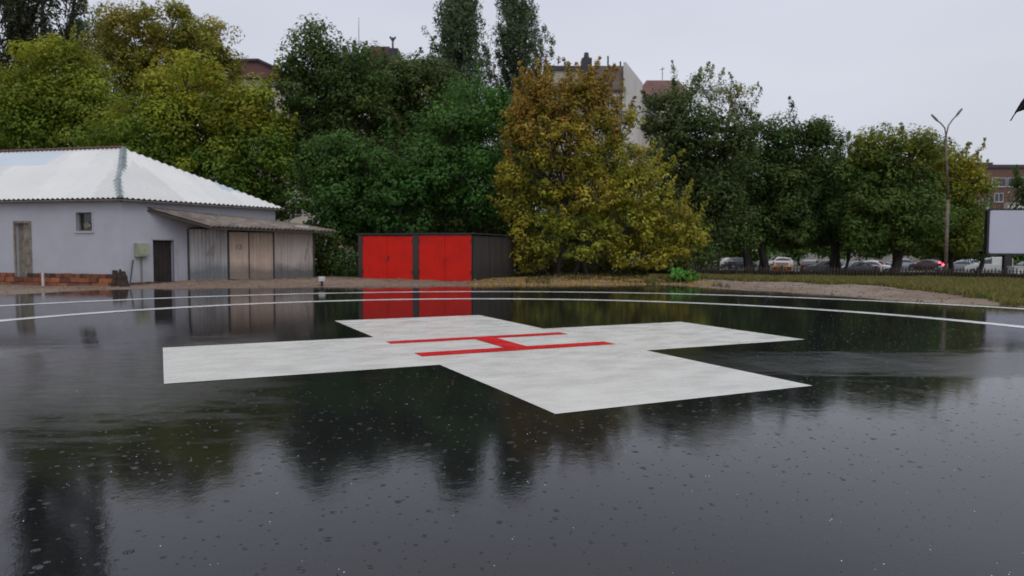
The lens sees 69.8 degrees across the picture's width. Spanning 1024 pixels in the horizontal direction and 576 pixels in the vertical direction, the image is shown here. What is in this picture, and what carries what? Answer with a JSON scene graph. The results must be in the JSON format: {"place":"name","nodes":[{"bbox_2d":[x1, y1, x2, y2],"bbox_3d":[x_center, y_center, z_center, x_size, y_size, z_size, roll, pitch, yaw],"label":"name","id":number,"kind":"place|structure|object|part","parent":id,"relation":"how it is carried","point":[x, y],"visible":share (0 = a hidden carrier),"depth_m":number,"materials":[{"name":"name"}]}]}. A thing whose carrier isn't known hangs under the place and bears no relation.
{"place":"outdoors","nodes":[
{"label":"outdoors","id":0,"kind":"place"},
{"bbox_2d":[0,252,1022,306],"bbox_3d":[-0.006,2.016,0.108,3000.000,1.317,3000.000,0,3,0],"label":"ground","id":1,"kind":"structure","parent":0,"point":[899,294],"depth_m":30.29,"materials":[{"name":"green plant"}]},
{"bbox_2d":[0,112,43,149],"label":"broadleaf tree","id":2,"kind":"object","parent":1,"relation":"on","point":[6,146],"visible":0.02,"depth_m":47.86,"materials":[{"name":"green plant"}]},
{"bbox_2d":[41,273,43,285],"bbox_3d":[-19.636,-0.307,30.746,0.092,0.650,0.092,1,3,22],"label":"pipe stub","id":3,"kind":"object","parent":1,"relation":"on","point":[42,276],"visible":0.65,"depth_m":30.70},
{"bbox_2d":[0,0,95,86],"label":"poplar tree","id":4,"kind":"object","parent":1,"relation":"on","point":[23,23],"visible":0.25,"depth_m":58.20,"materials":[{"name":"green plant"}]},
{"bbox_2d":[0,24,131,149],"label":"broadleaf tree","id":5,"kind":"object","parent":1,"relation":"on","point":[46,101],"visible":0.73,"depth_m":44.71,"materials":[{"name":"green plant"}]},
{"bbox_2d":[53,0,123,73],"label":"birch tree","id":6,"kind":"object","parent":1,"relation":"on","point":[86,10],"visible":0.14,"depth_m":64.68,"materials":[{"name":"green plant"}]},
{"bbox_2d":[111,269,129,286],"bbox_3d":[-15.848,-0.350,29.773,0.722,0.835,0.546,0,3,0],"label":"tree stump","id":7,"kind":"object","parent":1,"relation":"on","point":[120,278],"visible":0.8,"depth_m":29.60,"materials":[{"name":"brown wood"}]},
{"bbox_2d":[129,260,133,284],"bbox_3d":[-15.771,-0.612,30.436,0.056,1.111,0.538,0,3,-9],"label":"steel pipe","id":8,"kind":"object","parent":1,"relation":"on","point":[131,272],"visible":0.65,"depth_m":30.44,"materials":[{"name":"black metal"}]},
{"bbox_2d":[0,146,282,285],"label":"house","id":9,"kind":"structure","parent":1,"relation":"on","point":[73,216],"depth_m":31.55,"materials":[{"name":"white paint"}]},
{"bbox_2d":[18,223,29,276],"bbox_3d":[-20.912,-1.567,31.587,0.760,2.428,0.140,2,4,28],"label":"door","id":10,"kind":"structure","parent":9,"relation":"in","point":[24,248],"depth_m":31.58,"materials":[{"name":"grey wood"}]},
{"bbox_2d":[79,212,91,230],"bbox_3d":[-17.805,-2.772,30.813,0.796,0.786,0.080,1,3,14],"label":"window","id":11,"kind":"structure","parent":9,"relation":"in","point":[85,219],"depth_m":30.84,"materials":[{"name":"grey glass"}]},
{"bbox_2d":[153,240,171,281],"bbox_3d":[-15.322,-1.122,32.039,0.075,1.927,0.995,2,4,29],"label":"door","id":12,"kind":"structure","parent":9,"relation":"in","point":[161,248],"depth_m":32.07,"materials":[{"name":"brown wood"}]},
{"bbox_2d":[134,243,149,281],"bbox_3d":[-15.572,-1.016,30.948,0.205,1.745,0.560,2,4,29],"label":"electricity meter box","id":13,"kind":"object","parent":1,"relation":"on","point":[141,250],"visible":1,"depth_m":30.86,"materials":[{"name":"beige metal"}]},
{"bbox_2d":[138,244,148,255],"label":"cabinet door","id":14,"kind":"structure","parent":13,"relation":"in","point":[143,249],"depth_m":30.86,"materials":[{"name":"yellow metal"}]},
{"bbox_2d":[80,0,248,120],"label":"broadleaf tree","id":15,"kind":"object","parent":1,"relation":"on","point":[131,57],"visible":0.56,"depth_m":52.78,"materials":[{"name":"green plant"}]},
{"bbox_2d":[65,49,302,221],"bbox_3d":[-18.697,-7.145,42.797,13.391,13.119,7.911,0,3,0],"label":"broadleaf tree","id":16,"kind":"object","parent":1,"relation":"on","point":[232,128],"visible":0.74,"depth_m":41.06,"materials":[{"name":"green plant"}]},
{"bbox_2d":[147,207,335,280],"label":"tin shed","id":17,"kind":"structure","parent":1,"relation":"on","point":[283,249],"depth_m":34.26,"materials":[{"name":"beige paint"}]},
{"bbox_2d":[229,232,248,278],"bbox_3d":[-12.701,-1.503,34.171,0.847,2.190,0.014,-2,4,-33],"label":"door","id":18,"kind":"structure","parent":17,"relation":"in","point":[238,241],"depth_m":34.17,"materials":[{"name":"beige paint"}]},
{"bbox_2d":[249,232,272,278],"bbox_3d":[-11.860,-1.531,34.740,1.091,2.190,0.047,-2,4,-34],"label":"door","id":19,"kind":"structure","parent":17,"relation":"in","point":[260,243],"depth_m":34.74,"materials":[{"name":"beige paint"}]},
{"bbox_2d":[247,181,292,221],"bbox_3d":[-13.878,-3.404,41.979,2.792,5.404,1.900,0,3,0],"label":"shrub","id":20,"kind":"object","parent":1,"relation":"on","point":[276,190],"visible":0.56,"depth_m":41.61,"materials":[{"name":"green plant"}]},
{"bbox_2d":[225,58,346,259],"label":"apartment building","id":21,"kind":"structure","parent":1,"relation":"on","point":[257,66],"depth_m":90.40,"materials":[{"name":"brown brick"}]},
{"bbox_2d":[318,277,324,286],"bbox_3d":[-7.823,-0.244,30.230,0.250,0.440,0.200,0,3,0],"label":"edge light","id":22,"kind":"object","parent":1,"relation":"on","point":[321,279],"visible":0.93,"depth_m":30.13,"materials":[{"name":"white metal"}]},
{"bbox_2d":[315,226,350,275],"bbox_3d":[-9.768,-1.821,38.447,2.845,2.902,2.318,0,3,0],"label":"shrub","id":23,"kind":"object","parent":1,"relation":"on","point":[321,270],"visible":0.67,"depth_m":38.20,"materials":[{"name":"green plant"}]},
{"bbox_2d":[261,12,405,265],"bbox_3d":[-10.908,-8.569,44.712,8.225,15.627,6.142,2,3,26],"label":"broadleaf tree","id":24,"kind":"object","parent":1,"relation":"on","point":[338,94],"visible":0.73,"depth_m":43.69,"materials":[{"name":"green plant"}]},
{"bbox_2d":[321,245,357,276],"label":"shrub","id":25,"kind":"object","parent":1,"relation":"on","point":[346,266],"visible":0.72,"depth_m":36.24,"materials":[{"name":"green plant"}]},
{"bbox_2d":[284,117,454,273],"bbox_3d":[-7.637,-4.921,39.623,9.210,8.855,5.199,0,3,0],"label":"maple tree","id":26,"kind":"object","parent":1,"relation":"on","point":[335,200],"visible":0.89,"depth_m":38.79,"materials":[{"name":"green plant"}]},
{"bbox_2d":[342,216,403,252],"bbox_3d":[-7.600,-2.480,41.088,4.191,3.787,3.370,0,3,0],"label":"shrub","id":27,"kind":"object","parent":1,"relation":"on","point":[353,241],"visible":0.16,"depth_m":40.05,"materials":[{"name":"green plant"}]},
{"bbox_2d":[347,36,443,259],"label":"apartment building","id":28,"kind":"structure","parent":1,"relation":"on","point":[392,51],"depth_m":96.94,"materials":[{"name":"brown"}]},
{"bbox_2d":[302,194,495,230],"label":"broadleaf tree","id":29,"kind":"object","parent":1,"relation":"on","point":[411,208],"depth_m":55.04,"materials":[{"name":"green plant"}]},
{"bbox_2d":[342,35,471,222],"bbox_3d":[-6.648,-8.691,47.369,9.738,15.342,6.967,-1,3,-22],"label":"broadleaf tree","id":30,"kind":"object","parent":1,"relation":"on","point":[409,86],"visible":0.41,"depth_m":46.30,"materials":[{"name":"green plant"}]},
{"bbox_2d":[356,233,513,280],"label":"twin garage","id":31,"kind":"structure","parent":1,"relation":"on","point":[446,256],"depth_m":33.85,"materials":[{"name":"grey metal"}]},
{"bbox_2d":[362,236,387,278],"bbox_3d":[-6.389,-1.402,34.251,1.259,2.020,0.040,1,3,16],"label":"door","id":32,"kind":"structure","parent":31,"relation":"in","point":[375,266],"depth_m":34.22,"materials":[{"name":"red metal"}]},
{"bbox_2d":[387,236,412,279],"bbox_3d":[-5.165,-1.380,33.908,1.259,2.020,0.046,1,3,16],"label":"door","id":33,"kind":"structure","parent":31,"relation":"in","point":[399,248],"depth_m":33.88,"materials":[{"name":"red metal"}]},
{"bbox_2d":[419,235,444,280],"bbox_3d":[-3.653,-1.367,33.488,1.261,2.050,0.046,1,3,16],"label":"door","id":34,"kind":"structure","parent":31,"relation":"in","point":[431,247],"depth_m":33.46,"materials":[{"name":"red metal"}]},
{"bbox_2d":[445,235,470,280],"bbox_3d":[-2.426,-1.345,33.148,1.261,2.050,0.046,1,3,16],"label":"door","id":35,"kind":"structure","parent":31,"relation":"in","point":[457,247],"depth_m":33.13,"materials":[{"name":"red metal"}]},
{"bbox_2d":[404,208,506,238],"bbox_3d":[-3.539,-2.620,41.691,5.300,3.845,4.787,3,4,39],"label":"shrub","id":36,"kind":"object","parent":1,"relation":"on","point":[458,226],"visible":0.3,"depth_m":40.88,"materials":[{"name":"green plant"}]},
{"bbox_2d":[421,0,498,207],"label":"poplar tree","id":37,"kind":"object","parent":1,"relation":"on","point":[459,33],"visible":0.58,"depth_m":73.76,"materials":[{"name":"green plant"}]},
{"bbox_2d":[400,59,528,233],"bbox_3d":[-2.826,-6.512,40.701,7.268,11.960,5.508,-1,3,-15],"label":"maple tree","id":38,"kind":"object","parent":1,"relation":"on","point":[471,156],"visible":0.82,"depth_m":39.88,"materials":[{"name":"green plant"}]},
{"bbox_2d":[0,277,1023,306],"bbox_3d":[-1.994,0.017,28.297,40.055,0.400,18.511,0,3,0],"label":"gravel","id":39,"kind":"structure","parent":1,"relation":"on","point":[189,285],"depth_m":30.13,"materials":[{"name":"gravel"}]},
{"bbox_2d":[464,136,567,270],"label":"broadleaf tree","id":40,"kind":"object","parent":1,"relation":"on","point":[507,229],"visible":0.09,"depth_m":45.82,"materials":[{"name":"green plant"}]},
{"bbox_2d":[478,0,561,170],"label":"poplar tree","id":41,"kind":"object","parent":1,"relation":"on","point":[517,16],"visible":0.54,"depth_m":76.60,"materials":[{"name":"green plant"}]},
{"bbox_2d":[344,272,729,287],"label":"weeds","id":42,"kind":"object","parent":1,"relation":"on","point":[548,277],"visible":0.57,"depth_m":35.37,"materials":[{"name":"green plant"}]},
{"bbox_2d":[513,233,564,275],"bbox_3d":[1.065,-1.567,40.841,3.776,3.063,2.678,0,3,0],"label":"shrub","id":43,"kind":"object","parent":1,"relation":"on","point":[552,268],"visible":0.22,"depth_m":40.15,"materials":[{"name":"green plant"}]},
{"bbox_2d":[541,66,587,255],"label":"apartment building","id":44,"kind":"structure","parent":1,"relation":"on","point":[559,70],"depth_m":86.78,"materials":[{"name":"concrete"}]},
{"bbox_2d":[466,275,717,285],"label":"fallen leaves","id":45,"kind":"object","parent":1,"relation":"on","point":[577,281],"visible":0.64,"depth_m":33.37,"materials":[{"name":"brown plant"}]},
{"bbox_2d":[551,244,636,274],"bbox_3d":[4.454,-1.408,40.701,4.676,2.522,3.586,1,3,22],"label":"shrub","id":46,"kind":"object","parent":1,"relation":"on","point":[603,265],"visible":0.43,"depth_m":40.27,"materials":[{"name":"green plant"}]},
{"bbox_2d":[484,56,712,275],"bbox_3d":[4.567,-6.246,38.179,12.254,11.665,4.846,0,3,0],"label":"box elder tree","id":47,"kind":"object","parent":1,"relation":"on","point":[588,91],"visible":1,"depth_m":37.69,"materials":[{"name":"yellow plant"}]},
{"bbox_2d":[580,52,642,269],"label":"apartment building","id":48,"kind":"structure","parent":1,"relation":"on","point":[633,84],"depth_m":88.05,"materials":[{"name":"concrete"}]},
{"bbox_2d":[610,96,620,108],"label":"window","id":49,"kind":"structure","parent":48,"relation":"in","point":[611,106],"depth_m":86.86,"materials":[{"name":"grey glass"}]},
{"bbox_2d":[554,154,716,256],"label":"broadleaf tree","id":50,"kind":"object","parent":1,"relation":"on","point":[661,198],"visible":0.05,"depth_m":50.66,"materials":[{"name":"yellow plant"}]},
{"bbox_2d":[627,239,695,274],"bbox_3d":[8.064,-1.614,42.319,4.628,2.575,3.324,0,3,-12],"label":"shrub","id":51,"kind":"object","parent":1,"relation":"on","point":[637,269],"visible":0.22,"depth_m":41.55,"materials":[{"name":"green plant"}]},
{"bbox_2d":[642,67,692,209],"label":"apartment building","id":52,"kind":"structure","parent":1,"relation":"on","point":[648,85],"depth_m":99.09,"materials":[{"name":"grey concrete"}]},
{"bbox_2d":[668,267,699,282],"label":"shrub","id":53,"kind":"object","parent":1,"relation":"on","point":[676,274],"visible":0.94,"depth_m":34.00,"materials":[{"name":"green plant"}]},
{"bbox_2d":[670,241,721,270],"bbox_3d":[10.743,-1.605,43.126,3.079,2.637,2.355,0,3,0],"label":"shrub","id":54,"kind":"object","parent":1,"relation":"on","point":[706,257],"visible":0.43,"depth_m":42.70,"materials":[{"name":"green plant"}]},
{"bbox_2d":[633,74,769,267],"bbox_3d":[11.538,-6.768,45.639,8.604,12.657,5.458,0,3,0],"label":"broadleaf tree","id":55,"kind":"object","parent":1,"relation":"on","point":[694,161],"visible":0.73,"depth_m":44.79,"materials":[{"name":"green plant"}]},
{"bbox_2d":[662,60,762,269],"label":"locust tree","id":56,"kind":"object","parent":1,"relation":"on","point":[730,96],"visible":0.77,"depth_m":54.80,"materials":[{"name":"green plant"}]},
{"bbox_2d":[678,168,760,262],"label":"maple tree","id":57,"kind":"object","parent":1,"relation":"on","point":[728,249],"visible":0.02,"depth_m":60.38,"materials":[{"name":"green plant"}]},
{"bbox_2d":[709,243,778,261],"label":"tree","id":58,"kind":"object","parent":1,"relation":"on","point":[731,253],"visible":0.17,"depth_m":113.94,"materials":[{"name":"green plant"}]},
{"bbox_2d":[708,96,858,270],"bbox_3d":[18.186,-6.557,49.684,10.606,12.359,5.632,0,3,0],"label":"maple tree","id":59,"kind":"object","parent":1,"relation":"on","point":[793,183],"visible":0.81,"depth_m":48.63,"materials":[{"name":"green plant"}]},
{"bbox_2d":[754,158,820,269],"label":"maple tree","id":60,"kind":"object","parent":1,"relation":"on","point":[797,245],"depth_m":62.00,"materials":[{"name":"green plant"}]},
{"bbox_2d":[770,244,830,264],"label":"tree","id":61,"kind":"object","parent":1,"relation":"on","point":[798,254],"visible":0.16,"depth_m":117.02,"materials":[{"name":"green plant"}]},
{"bbox_2d":[781,131,880,271],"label":"maple tree","id":62,"kind":"object","parent":1,"relation":"on","point":[831,236],"visible":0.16,"depth_m":52.24,"materials":[{"name":"green plant"}]},
{"bbox_2d":[643,273,1023,306],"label":"verge grass","id":63,"kind":"structure","parent":1,"relation":"on","point":[1006,291],"depth_m":30.24,"materials":[{"name":"green plant"}]},
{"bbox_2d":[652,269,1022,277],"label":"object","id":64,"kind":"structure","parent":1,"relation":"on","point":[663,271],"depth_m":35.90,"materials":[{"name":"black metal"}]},
{"bbox_2d":[811,246,890,260],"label":"tree","id":65,"kind":"object","parent":1,"relation":"on","point":[843,255],"visible":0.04,"depth_m":121.13,"materials":[{"name":"green plant"}]},
{"bbox_2d":[822,156,881,270],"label":"maple tree","id":66,"kind":"object","parent":1,"relation":"on","point":[848,259],"depth_m":61.16,"materials":[{"name":"green plant"}]},
{"bbox_2d":[693,264,1023,277],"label":"picket fence","id":67,"kind":"object","parent":1,"relation":"on","point":[926,269],"visible":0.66,"depth_m":35.23,"materials":[{"name":"black metal"}]},
{"bbox_2d":[862,249,919,261],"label":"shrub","id":68,"kind":"object","parent":1,"relation":"on","point":[880,255],"visible":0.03,"depth_m":124.30,"materials":[{"name":"green plant"}]},
{"bbox_2d":[827,121,966,272],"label":"maple tree","id":69,"kind":"object","parent":1,"relation":"on","point":[901,202],"visible":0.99,"depth_m":45.88,"materials":[{"name":"green plant"}]},
{"bbox_2d":[888,157,945,262],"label":"maple tree","id":70,"kind":"object","parent":1,"relation":"on","point":[888,216],"depth_m":61.82,"materials":[{"name":"green plant"}]},
{"bbox_2d":[904,246,967,262],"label":"tree","id":71,"kind":"object","parent":1,"relation":"on","point":[923,257],"visible":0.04,"depth_m":119.57,"materials":[{"name":"green plant"}]},
{"bbox_2d":[931,108,962,271],"bbox_3d":[22.809,-4.916,38.788,1.665,9.081,0.168,0,3,0],"label":"street lamp","id":72,"kind":"object","parent":1,"relation":"on","point":[947,217],"visible":0.98,"depth_m":38.76,"materials":[{"name":"metal"}]},
{"bbox_2d":[911,137,1002,272],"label":"maple tree","id":73,"kind":"object","parent":1,"relation":"on","point":[968,234],"visible":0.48,"depth_m":49.73,"materials":[{"name":"green plant"}]},
{"bbox_2d":[931,151,1023,262],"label":"apartment building","id":74,"kind":"structure","parent":1,"relation":"on","point":[1004,171],"depth_m":115.22,"materials":[{"name":"brick"},{"name":"glass"},{"name":"white window frames"}]},
{"bbox_2d":[992,178,1005,186],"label":"window","id":75,"kind":"structure","parent":74,"relation":"in","point":[1003,180],"depth_m":115.19,"materials":[{"name":"white glass"}]},
{"bbox_2d":[994,193,1003,201],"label":"window","id":76,"kind":"structure","parent":74,"relation":"in","point":[998,197],"depth_m":115.30,"materials":[{"name":"white glass"}]},
{"bbox_2d":[948,164,1023,272],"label":"broadleaf tree","id":77,"kind":"object","parent":1,"relation":"on","point":[1018,182],"visible":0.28,"depth_m":61.77,"materials":[{"name":"green plant"}]},
{"bbox_2d":[964,254,1022,264],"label":"street tree","id":78,"kind":"object","parent":1,"relation":"on","point":[1016,257],"visible":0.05,"depth_m":110.67,"materials":[{"name":"green plant"}]},
{"bbox_2d":[983,207,1023,272],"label":"billboard","id":79,"kind":"object","parent":1,"relation":"on","point":[1004,233],"visible":0.96,"depth_m":44.88,"materials":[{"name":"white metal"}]},
{"bbox_2d":[1007,266,1023,273],"bbox_3d":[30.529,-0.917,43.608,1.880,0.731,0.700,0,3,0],"label":"car","id":80,"kind":"object","parent":1,"relation":"on","point":[1011,268],"visible":0.55,"depth_m":43.31,"materials":[{"name":"white metal"}]},
{"bbox_2d":[1013,255,1023,263],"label":"street tree","id":81,"kind":"object","parent":1,"relation":"on","point":[1021,259],"visible":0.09,"depth_m":110.14,"materials":[{"name":"green plant"}]},
{"bbox_2d":[0,285,1023,575],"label":"asphalt pavement","id":82,"kind":"structure","parent":0,"point":[894,447],"depth_m":5.91,"materials":[{"name":"black asphalt"}]},
{"bbox_2d":[163,315,811,413],"bbox_3d":[-0.183,0.933,12.379,9.603,0.012,9.817,1,3,21],"label":"helipad cross","id":83,"kind":"object","parent":82,"relation":"on","point":[583,368],"visible":1,"depth_m":10.62,"materials":[{"name":"white paint"}]},
{"bbox_2d":[0,298,1023,327],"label":"circle line","id":84,"kind":"object","parent":82,"relation":"on","point":[1009,325],"visible":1,"depth_m":19.55,"materials":[{"name":"white paint"}]},
{"bbox_2d":[0,291,1023,308],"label":"circle line","id":85,"kind":"object","parent":82,"relation":"on","point":[509,291],"visible":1,"depth_m":24.40,"materials":[{"name":"white paint"}]},
{"bbox_2d":[23,310,1013,575],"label":"rain splashes","id":86,"kind":"object","parent":82,"relation":"on","point":[447,426],"visible":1,"depth_m":5.25,"materials":[{"name":"clear liquid"}]},
{"bbox_2d":[0,0,1023,250],"label":"sky","id":87,"kind":"structure","parent":0,"point":[858,63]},
{"bbox_2d":[1010,99,1023,120],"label":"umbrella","id":88,"kind":"object","parent":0,"point":[1020,107],"visible":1,"depth_m":2.62,"materials":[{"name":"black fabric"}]},
{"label":"road","id":89,"kind":"structure","parent":0,"visible":0},
{"bbox_2d":[712,258,743,267],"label":"car","id":90,"kind":"object","parent":89,"relation":"on","point":[722,263],"visible":0.17,"depth_m":98.93,"materials":[{"name":"white paint"}]},
{"bbox_2d":[724,257,756,268],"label":"car","id":91,"kind":"object","parent":89,"relation":"on","point":[730,262],"visible":0.64,"depth_m":97.17,"materials":[{"name":"paint"}]},
{"bbox_2d":[769,261,790,270],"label":"car","id":92,"kind":"object","parent":89,"relation":"on","point":[779,264],"visible":0.49,"depth_m":70.29,"materials":[{"name":"beige paint"}]},
{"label":"rear window","id":93,"kind":"part","parent":92,"relation":"part of","materials":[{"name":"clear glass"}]},
{"bbox_2d":[768,257,793,266],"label":"car","id":94,"kind":"object","parent":89,"relation":"on","point":[791,261],"visible":0.39,"depth_m":103.19,"materials":[{"name":"white paint"}]},
{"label":"side window","id":95,"kind":"part","parent":94,"relation":"part of","materials":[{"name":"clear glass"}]},
{"bbox_2d":[801,260,818,271],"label":"car","id":96,"kind":"object","parent":89,"relation":"on","point":[805,263],"visible":0.3,"depth_m":78.53,"materials":[{"name":"paint"}]},
{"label":"rear window","id":97,"kind":"part","parent":96,"relation":"part of","materials":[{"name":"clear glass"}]},
{"bbox_2d":[804,260,843,271],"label":"car","id":98,"kind":"object","parent":89,"relation":"on","point":[822,263],"visible":0.38,"depth_m":76.38,"materials":[{"name":"grey paint"}]},
{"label":"side window","id":99,"kind":"part","parent":98,"relation":"part of","materials":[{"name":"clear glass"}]},
{"bbox_2d":[841,261,879,271],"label":"car","id":100,"kind":"object","parent":89,"relation":"on","point":[857,264],"visible":0.44,"depth_m":73.24,"materials":[{"name":"paint"}]},
{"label":"side window","id":101,"kind":"part","parent":100,"relation":"part of","materials":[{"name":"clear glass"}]},
{"bbox_2d":[864,260,890,270],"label":"car","id":102,"kind":"object","parent":89,"relation":"on","point":[876,263],"visible":0.17,"depth_m":79.13,"materials":[{"name":"white paint"}]},
{"bbox_2d":[886,259,914,268],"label":"car","id":103,"kind":"object","parent":89,"relation":"on","point":[906,263],"visible":0.36,"depth_m":91.20,"materials":[{"name":"silver metal"}]},
{"bbox_2d":[909,259,943,270],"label":"car","id":104,"kind":"object","parent":89,"relation":"on","point":[931,263],"visible":0.69,"depth_m":89.26,"materials":[{"name":"paint"}]},
{"bbox_2d":[938,260,974,269],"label":"car","id":105,"kind":"object","parent":89,"relation":"on","point":[959,264],"visible":0.38,"depth_m":83.32,"materials":[{"name":"silver metal"}]},
{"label":"side window","id":106,"kind":"part","parent":105,"relation":"part of","materials":[{"name":"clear glass"}]},
{"bbox_2d":[964,257,1013,272],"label":"van","id":107,"kind":"object","parent":89,"relation":"on","point":[993,263],"visible":0.47,"depth_m":77.18,"materials":[{"name":"white paint"}]},
{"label":"side window","id":108,"kind":"part","parent":107,"relation":"part of","materials":[{"name":"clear glass"}]},
{"bbox_2d":[1014,261,1023,265],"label":"car","id":109,"kind":"object","parent":89,"relation":"on","point":[1021,263],"visible":0.22,"depth_m":82.00,"materials":[{"name":"paint"}]}
]}

